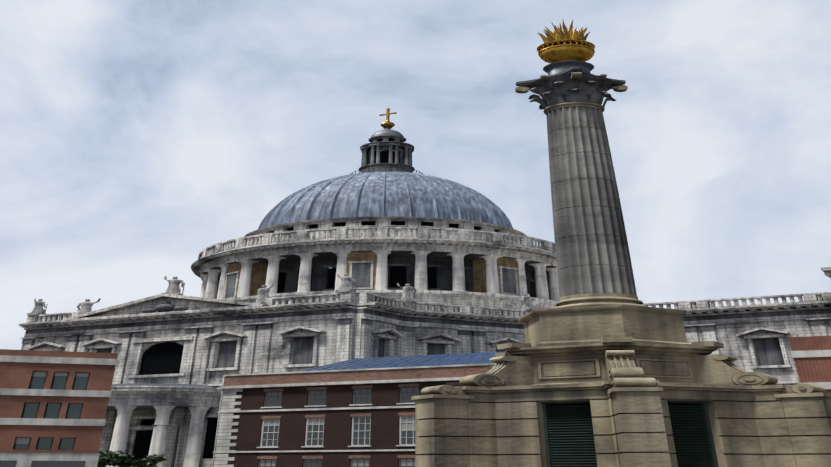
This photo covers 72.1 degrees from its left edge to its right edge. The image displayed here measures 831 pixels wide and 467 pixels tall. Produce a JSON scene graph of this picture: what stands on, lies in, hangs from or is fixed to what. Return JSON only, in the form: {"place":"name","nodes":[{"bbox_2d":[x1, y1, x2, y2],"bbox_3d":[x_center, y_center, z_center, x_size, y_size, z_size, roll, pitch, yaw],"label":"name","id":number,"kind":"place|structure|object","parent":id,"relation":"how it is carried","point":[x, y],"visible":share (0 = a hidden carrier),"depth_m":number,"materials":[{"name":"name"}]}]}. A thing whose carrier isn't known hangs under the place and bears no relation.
{"place":"outdoors","nodes":[
{"label":"outdoors","id":0,"kind":"place"},
{"bbox_2d":[260,416,417,466],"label":"window blinds","id":1,"kind":"object","parent":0,"point":[361,461],"visible":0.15,"depth_m":71.56,"materials":[{"name":"fabric"}]},
{"bbox_2d":[258,385,461,466],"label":"sash window","id":2,"kind":"structure","parent":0,"point":[356,421],"depth_m":73.53,"materials":[{"name":"white wood"}]},
{"bbox_2d":[201,251,556,297],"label":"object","id":3,"kind":"object","parent":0,"point":[291,262],"visible":0.12,"depth_m":136.60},
{"bbox_2d":[0,0,830,349],"label":"sky","id":4,"kind":"structure","parent":0,"point":[138,138],"materials":[{"name":"white"}]},
{"bbox_2d":[18,216,830,466],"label":"cathedral","id":5,"kind":"object","parent":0,"point":[269,350],"visible":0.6,"depth_m":110.87,"materials":[{"name":"grey stone"}]},
{"bbox_2d":[27,274,534,315],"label":"statues","id":6,"kind":"object","parent":5,"relation":"on","point":[262,292],"visible":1,"depth_m":115.97,"materials":[{"name":"grey stone"}]},
{"bbox_2d":[106,250,559,466],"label":"columns","id":7,"kind":"structure","parent":5,"relation":"attached to","point":[163,413],"depth_m":132.75,"materials":[{"name":"grey stone"}]},
{"bbox_2d":[524,73,616,109],"bbox_3d":[7.720,-6.694,28.107,5.405,1.400,2.350,0,-23,1],"label":"column capital","id":8,"kind":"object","parent":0,"point":[555,89],"depth_m":27.61,"materials":[{"name":"grey stone"}]},
{"bbox_2d":[516,67,625,86],"bbox_3d":[7.720,-7.445,28.426,5.410,0.230,2.352,0,-23,1],"label":"abacus","id":9,"kind":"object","parent":8,"relation":"on","point":[569,71],"depth_m":28.21,"materials":[{"name":"grey stone"}]},
{"bbox_2d":[543,61,593,75],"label":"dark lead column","id":10,"kind":"structure","parent":9,"relation":"on","point":[555,68],"depth_m":28.37,"materials":[{"name":"grey metal"}]},
{"bbox_2d":[537,20,594,63],"bbox_3d":[7.720,-9.745,29.402,2.975,2.928,1.294,0,-23,1],"label":"urn","id":11,"kind":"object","parent":10,"relation":"on","point":[567,52],"depth_m":28.80,"materials":[{"name":"gold metal"}]},
{"bbox_2d":[544,20,589,47],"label":"flames","id":12,"kind":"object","parent":11,"relation":"in","point":[565,35],"depth_m":29.23,"materials":[{"name":"gold metal"}]},
{"bbox_2d":[550,403,686,404],"bbox_3d":[7.590,7.791,20.069,5.406,3.589,0.569,0,-23,1],"label":"frame","id":13,"kind":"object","parent":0,"point":[589,403],"depth_m":20.71,"materials":[{"name":"black metal"}]},
{"bbox_2d":[415,101,830,466],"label":"stone column","id":14,"kind":"structure","parent":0,"point":[749,429],"depth_m":20.57,"materials":[{"name":"beige stone"}]},
{"bbox_2d":[546,106,636,296],"bbox_3d":[7.720,-1.609,25.948,3.243,9.650,1.410,0,-23,1],"label":"column shaft","id":15,"kind":"object","parent":14,"relation":"on","point":[592,248],"visible":0.94,"depth_m":25.22,"materials":[{"name":"grey stone"}]},
{"bbox_2d":[411,72,830,399],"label":"stone column","id":16,"kind":"structure","parent":14,"relation":"on","point":[630,378],"depth_m":20.98,"materials":[{"name":"beige stone"}]},
{"bbox_2d":[542,401,718,466],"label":"louvered door","id":17,"kind":"structure","parent":14,"relation":"in","point":[569,435],"depth_m":20.21,"materials":[{"name":"green wood"}]},
{"label":"paving","id":18,"kind":"structure","parent":0,"visible":0},
{"bbox_2d":[0,355,117,466],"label":"facade bands","id":19,"kind":"object","parent":18,"relation":"on","point":[27,459],"visible":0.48,"depth_m":63.12,"materials":[{"name":"white stone"}]},
{"bbox_2d":[0,460,85,466],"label":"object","id":20,"kind":"object","parent":19,"relation":"attached to","point":[3,463],"visible":1,"depth_m":61.25,"materials":[{"name":"grey"}]},
{"bbox_2d":[0,349,117,452],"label":"brick","id":21,"kind":"object","parent":19,"relation":"on","point":[15,375],"visible":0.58,"depth_m":63.64,"materials":[{"name":"red brick"}]},
{"bbox_2d":[13,376,87,448],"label":"windows","id":22,"kind":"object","parent":21,"relation":"attached to","point":[52,409],"visible":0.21,"depth_m":63.53,"materials":[{"name":"grey glass"}]},
{"bbox_2d":[13,371,89,449],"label":"window frames","id":23,"kind":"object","parent":21,"relation":"attached to","point":[58,413],"visible":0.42,"depth_m":63.35,"materials":[{"name":"grey"}]},
{"bbox_2d":[15,372,88,443],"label":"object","id":24,"kind":"object","parent":21,"relation":"attached to","point":[26,440],"visible":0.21,"depth_m":64.59,"materials":[{"name":"grey"}]},
{"bbox_2d":[99,451,133,464],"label":"tree","id":25,"kind":"object","parent":18,"relation":"on","point":[111,458],"depth_m":88.06,"materials":[{"name":"green plant"}]},
{"bbox_2d":[97,449,135,466],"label":"tree foliage","id":26,"kind":"object","parent":25,"relation":"attached to","point":[101,463],"visible":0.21,"depth_m":89.35,"materials":[{"name":"green plant"}]},
{"bbox_2d":[107,454,166,466],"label":"tree","id":27,"kind":"object","parent":18,"relation":"on","point":[131,461],"depth_m":90.00,"materials":[{"name":"green plant"}]},
{"bbox_2d":[144,425,179,466],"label":"door frame","id":28,"kind":"object","parent":18,"relation":"on","point":[175,448],"visible":1,"depth_m":91.00,"materials":[{"name":"grey stone"}]},
{"bbox_2d":[213,380,458,466],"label":"brick wall","id":29,"kind":"structure","parent":18,"relation":"on","point":[384,430],"depth_m":73.79,"materials":[{"name":"brown brick"}]},
{"bbox_2d":[223,365,492,458],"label":"cornice","id":30,"kind":"structure","parent":29,"relation":"on","point":[396,374],"depth_m":74.68,"materials":[{"name":"white stone"}]},
{"bbox_2d":[304,352,504,370],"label":"roof","id":31,"kind":"structure","parent":29,"relation":"on","point":[476,358],"depth_m":79.61,"materials":[{"name":"blue metal"}]},
{"bbox_2d":[297,351,496,371],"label":"roof seams","id":32,"kind":"object","parent":31,"relation":"on","point":[392,361],"visible":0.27,"depth_m":80.62,"materials":[{"name":"blue metal"}]},
{"bbox_2d":[212,363,496,466],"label":"stone trim","id":33,"kind":"structure","parent":18,"relation":"on","point":[225,421],"depth_m":75.56,"materials":[{"name":"white stone"}]},
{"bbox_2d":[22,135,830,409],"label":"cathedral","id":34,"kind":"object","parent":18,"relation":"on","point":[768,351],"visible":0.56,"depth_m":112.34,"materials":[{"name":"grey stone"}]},
{"bbox_2d":[112,127,403,387],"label":"cathedral lead","id":35,"kind":"object","parent":34,"relation":"on","point":[387,131],"visible":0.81,"depth_m":104.60,"materials":[{"name":"grey metal"}]},
{"bbox_2d":[379,108,396,126],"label":"cross","id":36,"kind":"object","parent":35,"relation":"on","point":[387,123],"visible":0.9,"depth_m":171.98,"materials":[{"name":"gold metal"}]},
{"bbox_2d":[126,139,497,459],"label":"dark openings","id":37,"kind":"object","parent":34,"relation":"on","point":[163,358],"depth_m":111.88,"materials":[{"name":"black"}]},
{"bbox_2d":[216,252,550,299],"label":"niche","id":38,"kind":"object","parent":34,"relation":"on","point":[258,275],"visible":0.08,"depth_m":137.10,"materials":[{"name":"brown stone"}]},
{"bbox_2d":[258,171,512,231],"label":"dome","id":39,"kind":"structure","parent":34,"relation":"on","point":[365,194],"depth_m":148.47,"materials":[{"name":"metal"}]},
{"bbox_2d":[352,167,422,173],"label":"balustrade","id":40,"kind":"object","parent":34,"relation":"on","point":[385,169],"visible":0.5,"depth_m":160.92,"materials":[{"name":"grey stone"}]},
{"bbox_2d":[791,350,830,388],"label":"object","id":41,"kind":"object","parent":18,"relation":"on","point":[813,353],"visible":0.41,"depth_m":60.09,"materials":[{"name":"white stone"}]},
{"bbox_2d":[788,336,830,393],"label":"brick","id":42,"kind":"object","parent":41,"relation":"on","point":[813,369],"visible":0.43,"depth_m":59.99,"materials":[{"name":"red brick"}]}
]}

